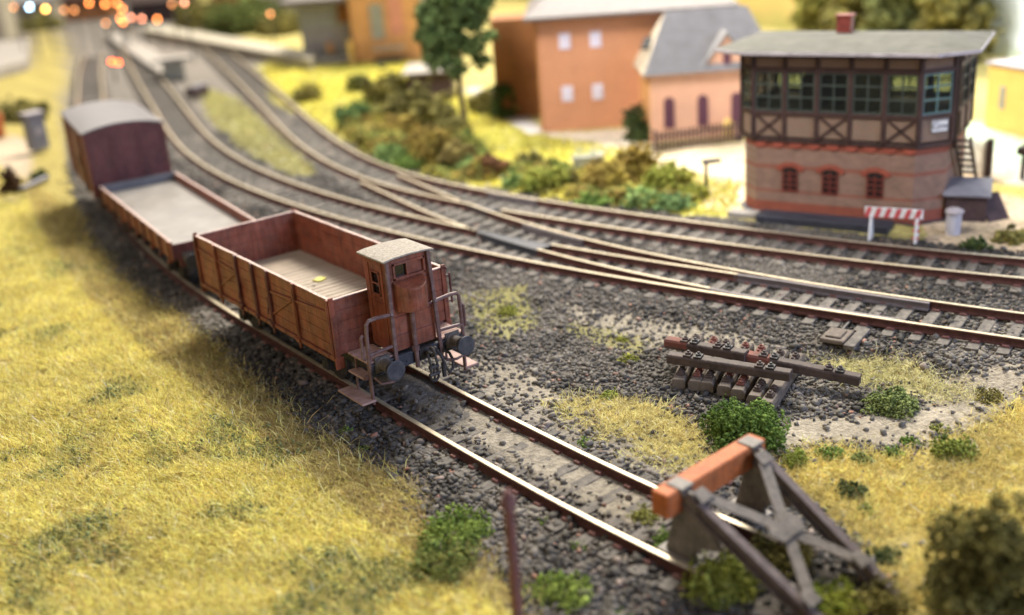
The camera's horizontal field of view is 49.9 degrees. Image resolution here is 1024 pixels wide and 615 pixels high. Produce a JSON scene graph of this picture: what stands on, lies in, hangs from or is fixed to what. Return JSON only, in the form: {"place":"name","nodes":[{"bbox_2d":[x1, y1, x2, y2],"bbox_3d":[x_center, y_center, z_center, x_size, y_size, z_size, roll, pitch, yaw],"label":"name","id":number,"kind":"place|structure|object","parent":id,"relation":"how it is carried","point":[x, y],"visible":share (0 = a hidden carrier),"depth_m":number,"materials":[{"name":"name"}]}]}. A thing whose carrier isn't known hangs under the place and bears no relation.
{"place":"outdoors","nodes":[
{"label":"outdoors","id":0,"kind":"place"},
{"bbox_2d":[0,40,30,77],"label":"station platform","id":1,"kind":"structure","parent":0,"point":[14,58],"depth_m":86.13,"materials":[{"name":"concrete"}]},
{"bbox_2d":[0,0,1023,614],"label":"ground","id":2,"kind":"structure","parent":0,"point":[48,74],"depth_m":25.16,"materials":[{"name":"plant"}]},
{"bbox_2d":[0,0,20,40],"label":"tall building","id":3,"kind":"structure","parent":2,"relation":"on","point":[8,28],"depth_m":105.26,"materials":[{"name":"beige stone"}]},
{"bbox_2d":[0,166,26,194],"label":"bush","id":4,"kind":"object","parent":2,"relation":"on","point":[11,179],"visible":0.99,"depth_m":44.91,"materials":[{"name":"brown plant"}]},
{"bbox_2d":[0,94,50,123],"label":"bush","id":5,"kind":"object","parent":2,"relation":"on","point":[9,111],"visible":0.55,"depth_m":61.52,"materials":[{"name":"green plant"}]},
{"bbox_2d":[18,110,49,150],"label":"relay cabinet","id":6,"kind":"object","parent":2,"relation":"on","point":[34,129],"visible":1,"depth_m":52.80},
{"bbox_2d":[13,0,65,26],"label":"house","id":7,"kind":"structure","parent":2,"relation":"on","point":[53,7],"depth_m":118.02,"materials":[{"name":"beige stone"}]},
{"bbox_2d":[18,11,64,31],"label":"bush","id":8,"kind":"object","parent":2,"relation":"on","point":[41,22],"visible":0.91,"depth_m":114.84,"materials":[{"name":"green plant"}]},
{"bbox_2d":[61,0,120,19],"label":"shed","id":9,"kind":"structure","parent":2,"relation":"on","point":[82,11],"depth_m":122.24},
{"bbox_2d":[103,33,184,78],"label":"station platform","id":10,"kind":"structure","parent":2,"relation":"on","point":[142,54],"depth_m":84.47,"materials":[{"name":"concrete"}]},
{"bbox_2d":[151,54,191,80],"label":"platform hut","id":11,"kind":"object","parent":10,"relation":"on","point":[172,67],"visible":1,"depth_m":71.01,"materials":[{"name":"concrete"}]},
{"bbox_2d":[124,0,198,24],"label":"shed","id":12,"kind":"structure","parent":2,"relation":"on","point":[149,10],"depth_m":110.98,"materials":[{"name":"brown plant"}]},
{"bbox_2d":[172,0,220,30],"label":"bush","id":13,"kind":"object","parent":2,"relation":"on","point":[196,12],"visible":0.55,"depth_m":101.03,"materials":[{"name":"green plant"}]},
{"bbox_2d":[0,220,458,614],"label":"moss","id":14,"kind":"object","parent":2,"relation":"on","point":[374,588],"visible":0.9,"depth_m":19.25,"materials":[{"name":"yellow plant"}]},
{"bbox_2d":[142,24,319,70],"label":"station platform","id":15,"kind":"structure","parent":2,"relation":"on","point":[266,52],"depth_m":81.42,"materials":[{"name":"concrete"}]},
{"bbox_2d":[202,0,288,36],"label":"bush","id":16,"kind":"object","parent":2,"relation":"on","point":[239,17],"visible":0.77,"depth_m":94.14,"materials":[{"name":"green plant"}]},
{"bbox_2d":[201,82,317,174],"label":"verge grass","id":17,"kind":"structure","parent":2,"relation":"on","point":[216,96],"depth_m":52.77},
{"bbox_2d":[0,167,543,614],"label":"meadow grass","id":18,"kind":"structure","parent":2,"relation":"on","point":[87,391],"depth_m":20.96,"materials":[{"name":"plant"}]},
{"bbox_2d":[255,9,300,37],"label":"bush","id":19,"kind":"object","parent":2,"relation":"on","point":[284,22],"visible":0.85,"depth_m":91.39,"materials":[{"name":"green plant"}]},
{"bbox_2d":[289,81,324,103],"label":"bush","id":20,"kind":"object","parent":2,"relation":"on","point":[308,92],"visible":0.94,"depth_m":59.56,"materials":[{"name":"green plant"}]},
{"bbox_2d":[277,0,353,64],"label":"goods shed","id":21,"kind":"structure","parent":2,"relation":"on","point":[325,27],"depth_m":72.88,"materials":[{"name":"concrete"}]},
{"bbox_2d":[333,97,379,125],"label":"bush","id":22,"kind":"object","parent":2,"relation":"on","point":[358,107],"visible":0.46,"depth_m":51.51,"materials":[{"name":"green plant"}]},
{"bbox_2d":[357,63,408,106],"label":"bush","id":23,"kind":"object","parent":2,"relation":"on","point":[380,89],"visible":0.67,"depth_m":56.75,"materials":[{"name":"green plant"}]},
{"bbox_2d":[347,0,423,64],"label":"station building","id":24,"kind":"structure","parent":2,"relation":"on","point":[382,31],"depth_m":71.16,"materials":[{"name":"paint"}]},
{"bbox_2d":[368,4,384,39],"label":"window","id":25,"kind":"structure","parent":24,"relation":"in","point":[375,10],"depth_m":71.03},
{"bbox_2d":[372,141,408,165],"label":"bush","id":26,"kind":"object","parent":2,"relation":"on","point":[384,153],"visible":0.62,"depth_m":44.18,"materials":[{"name":"green plant"}]},
{"bbox_2d":[376,111,421,136],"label":"bush","id":27,"kind":"object","parent":2,"relation":"on","point":[407,124],"visible":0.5,"depth_m":47.84,"materials":[{"name":"brown plant"}]},
{"bbox_2d":[393,152,427,170],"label":"bush","id":28,"kind":"object","parent":2,"relation":"on","point":[407,163],"visible":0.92,"depth_m":43.04,"materials":[{"name":"green plant"}]},
{"bbox_2d":[379,79,460,131],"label":"bush","id":29,"kind":"object","parent":2,"relation":"on","point":[420,103],"visible":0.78,"depth_m":50.18,"materials":[{"name":"green plant"}]},
{"bbox_2d":[66,53,782,609],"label":"railway track","id":30,"kind":"structure","parent":2,"relation":"on","point":[84,85],"depth_m":21.38,"materials":[{"name":"metal"}]},
{"bbox_2d":[60,100,171,215],"bbox_3d":[-14.641,-5.548,40.854,2.820,3.527,6.400,-14,23,-25],"label":"box van","id":31,"kind":"object","parent":30,"relation":"on","point":[111,141],"visible":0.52,"depth_m":38.53,"materials":[{"name":"wood"}]},
{"bbox_2d":[99,172,254,278],"bbox_3d":[-10.548,-2.526,34.728,2.800,1.633,9.700,-16,24,-28],"label":"sided wagon","id":32,"kind":"object","parent":30,"relation":"on","point":[168,214],"visible":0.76,"depth_m":34.44,"materials":[{"name":"wood"}]},
{"bbox_2d":[192,208,477,406],"bbox_3d":[-4.469,-0.561,26.005,3.095,3.262,9.160,-19,25,-33],"label":"open wagon","id":33,"kind":"object","parent":30,"relation":"on","point":[364,301],"visible":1,"depth_m":23.95,"materials":[{"name":"brown wood"}]},
{"bbox_2d":[652,434,901,614],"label":"buffer stop","id":34,"kind":"object","parent":30,"relation":"on","point":[682,500],"visible":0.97,"depth_m":16.83,"materials":[{"name":"grey metal"}]},
{"bbox_2d":[401,63,455,99],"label":"shed","id":35,"kind":"structure","parent":2,"relation":"on","point":[440,82],"depth_m":56.39,"materials":[{"name":"concrete"}]},
{"bbox_2d":[402,124,458,166],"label":"bush","id":36,"kind":"object","parent":2,"relation":"on","point":[422,142],"visible":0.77,"depth_m":43.34,"materials":[{"name":"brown plant"}]},
{"bbox_2d":[409,541,478,586],"bbox_3d":[-1.099,4.118,17.829,1.145,0.494,1.194,-19,25,-33],"label":"bush","id":37,"kind":"object","parent":2,"relation":"on","point":[454,560],"visible":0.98,"depth_m":17.68,"materials":[{"name":"green plant"}]},
{"bbox_2d":[434,114,470,134],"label":"bush","id":38,"kind":"object","parent":2,"relation":"on","point":[455,123],"visible":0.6,"depth_m":47.85,"materials":[{"name":"green plant"}]},
{"bbox_2d":[415,502,495,556],"bbox_3d":[-0.953,3.774,18.664,1.342,0.487,1.622,-2,21,6],"label":"bush","id":39,"kind":"object","parent":2,"relation":"on","point":[465,529],"visible":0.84,"depth_m":18.63,"materials":[{"name":"green plant"}]},
{"bbox_2d":[412,0,499,124],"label":"tree","id":40,"kind":"object","parent":2,"relation":"on","point":[441,35],"visible":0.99,"depth_m":46.78,"materials":[{"name":"green plant"}]},
{"bbox_2d":[430,136,482,167],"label":"bush","id":41,"kind":"object","parent":2,"relation":"on","point":[453,153],"visible":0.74,"depth_m":42.20,"materials":[{"name":"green plant"}]},
{"bbox_2d":[465,87,494,114],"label":"bush","id":42,"kind":"object","parent":2,"relation":"on","point":[478,103],"visible":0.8,"depth_m":52.58,"materials":[{"name":"green plant"}]},
{"bbox_2d":[477,145,509,179],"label":"bush","id":43,"kind":"object","parent":2,"relation":"on","point":[494,162],"visible":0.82,"depth_m":40.58,"materials":[{"name":"brown plant"}]},
{"bbox_2d":[452,282,551,338],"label":"dry grass","id":44,"kind":"structure","parent":2,"relation":"on","point":[474,300],"depth_m":28.47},
{"bbox_2d":[262,59,744,215],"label":"verge grass","id":45,"kind":"structure","parent":2,"relation":"on","point":[288,81],"depth_m":50.48,"materials":[{"name":"plant"}]},
{"bbox_2d":[489,83,521,119],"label":"bush","id":46,"kind":"object","parent":2,"relation":"on","point":[497,111],"visible":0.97,"depth_m":51.07,"materials":[{"name":"green plant"}]},
{"bbox_2d":[500,488,522,614],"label":"marker post","id":47,"kind":"object","parent":2,"relation":"on","point":[508,501],"visible":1,"depth_m":15.05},
{"bbox_2d":[330,105,705,209],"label":"scrub","id":48,"kind":"object","parent":2,"relation":"on","point":[365,132],"visible":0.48,"depth_m":41.28,"materials":[{"name":"green plant"}]},
{"bbox_2d":[58,113,1023,614],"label":"ballast stones","id":49,"kind":"object","parent":2,"relation":"on","point":[540,549],"visible":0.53,"depth_m":25.16,"materials":[{"name":"gravel"}]},
{"bbox_2d":[520,162,571,192],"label":"bush","id":50,"kind":"object","parent":2,"relation":"on","point":[539,177],"visible":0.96,"depth_m":38.37,"materials":[{"name":"green plant"}]},
{"bbox_2d":[522,568,593,614],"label":"bush","id":51,"kind":"object","parent":2,"relation":"on","point":[570,594],"visible":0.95,"depth_m":16.90,"materials":[{"name":"green plant"}]},
{"bbox_2d":[104,22,1023,356],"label":"railway track","id":52,"kind":"structure","parent":2,"relation":"on","point":[168,104],"depth_m":33.04,"materials":[{"name":"metal"}]},
{"bbox_2d":[572,147,603,168],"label":"planter","id":53,"kind":"object","parent":2,"relation":"on","point":[579,160],"visible":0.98,"depth_m":41.03,"materials":[{"name":"beige concrete"}]},
{"bbox_2d":[573,187,613,206],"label":"bush","id":54,"kind":"object","parent":2,"relation":"on","point":[587,198],"visible":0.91,"depth_m":36.25,"materials":[{"name":"green plant"}]},
{"bbox_2d":[171,25,1023,293],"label":"railway track","id":55,"kind":"structure","parent":2,"relation":"on","point":[244,78],"depth_m":34.07,"materials":[{"name":"metal"}]},
{"bbox_2d":[575,154,634,189],"bbox_3d":[3.100,-4.668,38.383,2.139,1.196,2.115,6,23,25],"label":"bush","id":56,"kind":"object","parent":2,"relation":"on","point":[603,174],"visible":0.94,"depth_m":37.95,"materials":[{"name":"brown plant"}]},
{"bbox_2d":[490,0,739,131],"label":"brick house","id":57,"kind":"structure","parent":2,"relation":"on","point":[561,65],"depth_m":46.75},
{"bbox_2d":[531,382,721,474],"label":"dry grass","id":58,"kind":"structure","parent":2,"relation":"on","point":[623,427],"depth_m":21.85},
{"bbox_2d":[621,101,650,142],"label":"bush","id":59,"kind":"object","parent":2,"relation":"on","point":[639,130],"visible":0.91,"depth_m":44.69,"materials":[{"name":"green plant"}]},
{"bbox_2d":[611,140,663,180],"bbox_3d":[4.377,-5.204,39.042,1.711,1.504,1.660,11,26,35],"label":"bush","id":60,"kind":"object","parent":2,"relation":"on","point":[639,159],"visible":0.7,"depth_m":38.80,"materials":[{"name":"brown plant"}]},
{"bbox_2d":[618,184,661,210],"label":"bush","id":61,"kind":"object","parent":2,"relation":"on","point":[631,197],"visible":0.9,"depth_m":35.73,"materials":[{"name":"green plant"}]},
{"bbox_2d":[640,160,695,189],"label":"bush","id":62,"kind":"object","parent":2,"relation":"on","point":[663,173],"visible":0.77,"depth_m":37.26,"materials":[{"name":"green plant"}]},
{"bbox_2d":[653,191,697,212],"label":"bush","id":63,"kind":"object","parent":2,"relation":"on","point":[669,202],"visible":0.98,"depth_m":35.10,"materials":[{"name":"green plant"}]},
{"bbox_2d":[671,333,703,389],"bbox_3d":[3.910,1.121,24.359,0.300,0.365,2.519,3,22,18],"label":"spare sleeper","id":64,"kind":"object","parent":2,"relation":"on","point":[681,377],"visible":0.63,"depth_m":23.42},
{"bbox_2d":[359,174,1023,320],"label":"railway turnout","id":65,"kind":"object","parent":2,"relation":"on","point":[638,258],"visible":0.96,"depth_m":30.08,"materials":[{"name":"metal"}]},
{"bbox_2d":[653,119,742,152],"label":"picket fence","id":66,"kind":"object","parent":2,"relation":"on","point":[739,136],"visible":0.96,"depth_m":42.84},
{"bbox_2d":[633,5,772,142],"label":"gabled house","id":67,"kind":"structure","parent":2,"relation":"on","point":[689,76],"depth_m":43.90,"materials":[{"name":"paint"}]},
{"bbox_2d":[663,96,675,129],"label":"window","id":68,"kind":"structure","parent":67,"relation":"in","point":[669,121],"depth_m":44.09,"materials":[{"name":"purple glass"}]},
{"bbox_2d":[696,94,708,126],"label":"window","id":69,"kind":"structure","parent":67,"relation":"in","point":[702,101],"depth_m":44.06,"materials":[{"name":"purple glass"}]},
{"bbox_2d":[688,336,721,390],"bbox_3d":[4.256,1.155,24.153,0.300,0.365,2.446,4,22,20],"label":"spare sleeper","id":70,"kind":"object","parent":2,"relation":"on","point":[696,378],"visible":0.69,"depth_m":23.23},
{"bbox_2d":[664,335,748,361],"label":"spare beam","id":71,"kind":"structure","parent":70,"relation":"on","point":[728,350],"depth_m":23.80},
{"bbox_2d":[700,338,734,392],"bbox_3d":[4.496,1.194,24.026,0.300,0.365,2.382,4,22,21],"label":"spare sleeper","id":72,"kind":"object","parent":2,"relation":"on","point":[710,380],"visible":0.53,"depth_m":23.15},
{"bbox_2d":[679,547,764,612],"bbox_3d":[3.197,4.060,16.717,1.427,0.708,1.295,-19,25,-33],"label":"bush","id":73,"kind":"object","parent":2,"relation":"on","point":[730,571],"visible":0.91,"depth_m":16.51,"materials":[{"name":"green plant"}]},
{"bbox_2d":[717,341,753,396],"bbox_3d":[4.849,1.256,23.777,0.300,0.365,2.391,5,23,23],"label":"spare sleeper","id":74,"kind":"object","parent":2,"relation":"on","point":[728,381],"visible":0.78,"depth_m":22.91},
{"bbox_2d":[697,394,792,454],"bbox_3d":[4.460,2.142,21.137,1.632,0.963,1.913,-6,21,-5],"label":"bush","id":75,"kind":"object","parent":2,"relation":"on","point":[741,420],"visible":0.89,"depth_m":20.84,"materials":[{"name":"green plant"}]},
{"bbox_2d":[731,344,769,400],"bbox_3d":[5.128,1.312,23.573,0.300,0.365,2.416,5,23,24],"label":"spare sleeper","id":76,"kind":"object","parent":2,"relation":"on","point":[742,387],"visible":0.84,"depth_m":22.73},
{"bbox_2d":[666,350,792,381],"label":"spare beam","id":77,"kind":"structure","parent":76,"relation":"on","point":[759,368],"depth_m":22.94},
{"bbox_2d":[747,348,789,405],"bbox_3d":[5.455,1.407,23.327,0.300,0.365,2.478,6,23,26],"label":"spare sleeper","id":78,"kind":"object","parent":2,"relation":"on","point":[761,387],"visible":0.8,"depth_m":22.64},
{"bbox_2d":[742,350,861,385],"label":"spare beam","id":79,"kind":"structure","parent":78,"relation":"on","point":[839,373],"depth_m":22.91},
{"bbox_2d":[759,352,804,410],"bbox_3d":[5.695,1.491,23.105,0.300,0.365,2.596,7,23,27],"label":"spare sleeper","id":80,"kind":"object","parent":2,"relation":"on","point":[776,392],"visible":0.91,"depth_m":22.56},
{"bbox_2d":[749,530,817,579],"bbox_3d":[4.208,3.870,17.289,1.067,0.509,1.171,-19,25,-33],"label":"bush","id":81,"kind":"object","parent":2,"relation":"on","point":[782,556],"visible":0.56,"depth_m":17.22,"materials":[{"name":"green plant"}]},
{"bbox_2d":[787,0,827,30],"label":"tree","id":82,"kind":"object","parent":2,"relation":"on","point":[805,15],"visible":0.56,"depth_m":64.27,"materials":[{"name":"green plant"}]},
{"bbox_2d":[756,209,893,234],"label":"slab","id":83,"kind":"structure","parent":2,"relation":"on","point":[836,222],"depth_m":32.35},
{"bbox_2d":[797,575,869,614],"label":"bush","id":84,"kind":"object","parent":2,"relation":"on","point":[837,597],"visible":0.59,"depth_m":16.05,"materials":[{"name":"green plant"}]},
{"bbox_2d":[817,0,871,30],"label":"tree","id":85,"kind":"object","parent":2,"relation":"on","point":[828,20],"visible":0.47,"depth_m":61.31,"materials":[{"name":"green plant"}]},
{"bbox_2d":[819,319,869,350],"bbox_3d":[7.557,0.570,24.828,0.815,0.170,1.476,10,25,33],"label":"point machine","id":86,"kind":"object","parent":2,"relation":"on","point":[846,339],"visible":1,"depth_m":24.54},
{"bbox_2d":[834,478,869,501],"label":"bush","id":87,"kind":"object","parent":2,"relation":"on","point":[848,489],"visible":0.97,"depth_m":19.00,"materials":[{"name":"green plant"}]},
{"bbox_2d":[715,13,995,225],"bbox_3d":[10.373,-5.833,33.519,7.539,5.960,4.450,9,24,31],"label":"signal box","id":88,"kind":"object","parent":2,"relation":"on","point":[844,129],"visible":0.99,"depth_m":32.20,"materials":[{"name":"brick"}]},
{"bbox_2d":[776,162,803,191],"bbox_3d":[8.444,-3.972,33.420,0.882,0.906,0.055,9,24,31],"label":"arched window","id":89,"kind":"structure","parent":88,"relation":"in","point":[789,172],"depth_m":33.41,"materials":[{"name":"red brick"}]},
{"bbox_2d":[787,72,814,111],"bbox_3d":[8.490,-6.332,32.314,0.836,1.155,0.050,9,24,31],"label":"window","id":90,"kind":"structure","parent":88,"relation":"in","point":[788,73],"depth_m":32.31,"materials":[{"name":"green wood"}]},
{"bbox_2d":[815,165,844,194],"bbox_3d":[9.479,-3.814,32.793,0.882,0.906,0.055,9,24,31],"label":"arched window","id":91,"kind":"structure","parent":88,"relation":"in","point":[829,179],"depth_m":32.79,"materials":[{"name":"red brick"}]},
{"bbox_2d":[819,73,848,113],"bbox_3d":[9.312,-6.207,31.817,0.836,1.155,0.050,9,24,31],"label":"window","id":92,"kind":"structure","parent":88,"relation":"in","point":[821,74],"depth_m":31.80,"materials":[{"name":"green wood"}]},
{"bbox_2d":[852,74,882,114],"bbox_3d":[10.129,-6.082,31.321,0.836,1.155,0.050,9,24,31],"label":"window","id":93,"kind":"structure","parent":88,"relation":"in","point":[854,85],"depth_m":31.31,"materials":[{"name":"green wood"}]},
{"bbox_2d":[860,167,890,198],"bbox_3d":[10.598,-3.644,32.115,0.882,0.906,0.055,9,24,31],"label":"arched window","id":94,"kind":"structure","parent":88,"relation":"in","point":[875,179],"depth_m":32.11,"materials":[{"name":"red brick"}]},
{"bbox_2d":[886,74,918,115],"bbox_3d":[10.951,-5.957,30.824,0.836,1.155,0.050,9,24,31],"label":"window","id":95,"kind":"structure","parent":88,"relation":"in","point":[889,75],"depth_m":30.82,"materials":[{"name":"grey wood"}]},
{"bbox_2d":[923,71,953,115],"bbox_3d":[11.869,-5.972,30.677,0.921,1.155,0.050,-9,21,-11],"label":"window","id":96,"kind":"structure","parent":88,"relation":"in","point":[952,72],"depth_m":30.67,"materials":[{"name":"grey wood"}]},
{"bbox_2d":[845,571,915,614],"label":"bush","id":97,"kind":"object","parent":2,"relation":"on","point":[883,606],"visible":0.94,"depth_m":15.92,"materials":[{"name":"green plant"}]},
{"bbox_2d":[864,545,903,569],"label":"bush","id":98,"kind":"object","parent":2,"relation":"on","point":[880,555],"visible":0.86,"depth_m":17.21,"materials":[{"name":"green plant"}]},
{"bbox_2d":[858,385,920,420],"bbox_3d":[7.542,1.875,21.949,1.208,0.537,1.237,0,21,11],"label":"bush","id":99,"kind":"object","parent":2,"relation":"on","point":[892,401],"visible":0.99,"depth_m":21.80,"materials":[{"name":"green plant"}]},
{"bbox_2d":[859,0,923,30],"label":"tree","id":100,"kind":"object","parent":2,"relation":"on","point":[894,15],"visible":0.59,"depth_m":57.73,"materials":[{"name":"green plant"}]},
{"bbox_2d":[864,206,923,243],"bbox_3d":[10.591,-2.304,30.569,1.560,0.956,0.520,7,23,27],"label":"barrier","id":101,"kind":"object","parent":2,"relation":"on","point":[916,214],"visible":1,"depth_m":30.39,"materials":[{"name":"white paint"}]},
{"bbox_2d":[770,380,1023,614],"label":"dry grass","id":102,"kind":"structure","parent":2,"relation":"on","point":[894,520],"depth_m":19.18,"materials":[{"name":"plant"}]},
{"bbox_2d":[803,343,1003,413],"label":"dry grass","id":103,"kind":"structure","parent":2,"relation":"on","point":[912,383],"depth_m":23.06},
{"bbox_2d":[927,433,981,463],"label":"bush","id":104,"kind":"object","parent":2,"relation":"on","point":[952,445],"visible":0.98,"depth_m":19.93,"materials":[{"name":"green plant"}]},
{"bbox_2d":[945,207,963,235],"bbox_3d":[12.348,-2.415,30.749,0.494,0.740,0.494,-19,25,-33],"label":"bin","id":105,"kind":"object","parent":2,"relation":"on","point":[953,220],"visible":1,"depth_m":30.60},
{"bbox_2d":[911,0,1005,61],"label":"tree","id":106,"kind":"object","parent":2,"relation":"on","point":[951,15],"visible":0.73,"depth_m":54.00,"materials":[{"name":"green plant"}]},
{"bbox_2d":[916,489,1023,614],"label":"bush","id":107,"kind":"object","parent":2,"relation":"on","point":[986,577],"visible":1,"depth_m":14.74,"materials":[{"name":"green plant"}]},
{"bbox_2d":[942,177,1008,221],"bbox_3d":[13.510,-3.130,31.977,1.824,1.038,1.208,5,23,23],"label":"coal bunker","id":108,"kind":"object","parent":2,"relation":"on","point":[976,199],"visible":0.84,"depth_m":31.72},
{"bbox_2d":[964,136,986,174],"bbox_3d":[15.391,-5.271,37.091,0.170,1.144,2.137,-6,21,-5],"label":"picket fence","id":109,"kind":"object","parent":2,"relation":"on","point":[980,163],"visible":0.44,"depth_m":36.31,"materials":[{"name":"white paint"}]},
{"bbox_2d":[984,56,1023,136],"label":"yellow building","id":110,"kind":"structure","parent":2,"relation":"on","point":[1004,111],"depth_m":41.13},
{"bbox_2d":[990,223,1023,245],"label":"bush","id":111,"kind":"object","parent":2,"relation":"on","point":[1015,237],"visible":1,"depth_m":29.83,"materials":[{"name":"green plant"}]},
{"bbox_2d":[735,0,1023,57],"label":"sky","id":112,"kind":"structure","parent":0,"point":[775,14],"depth_m":56.59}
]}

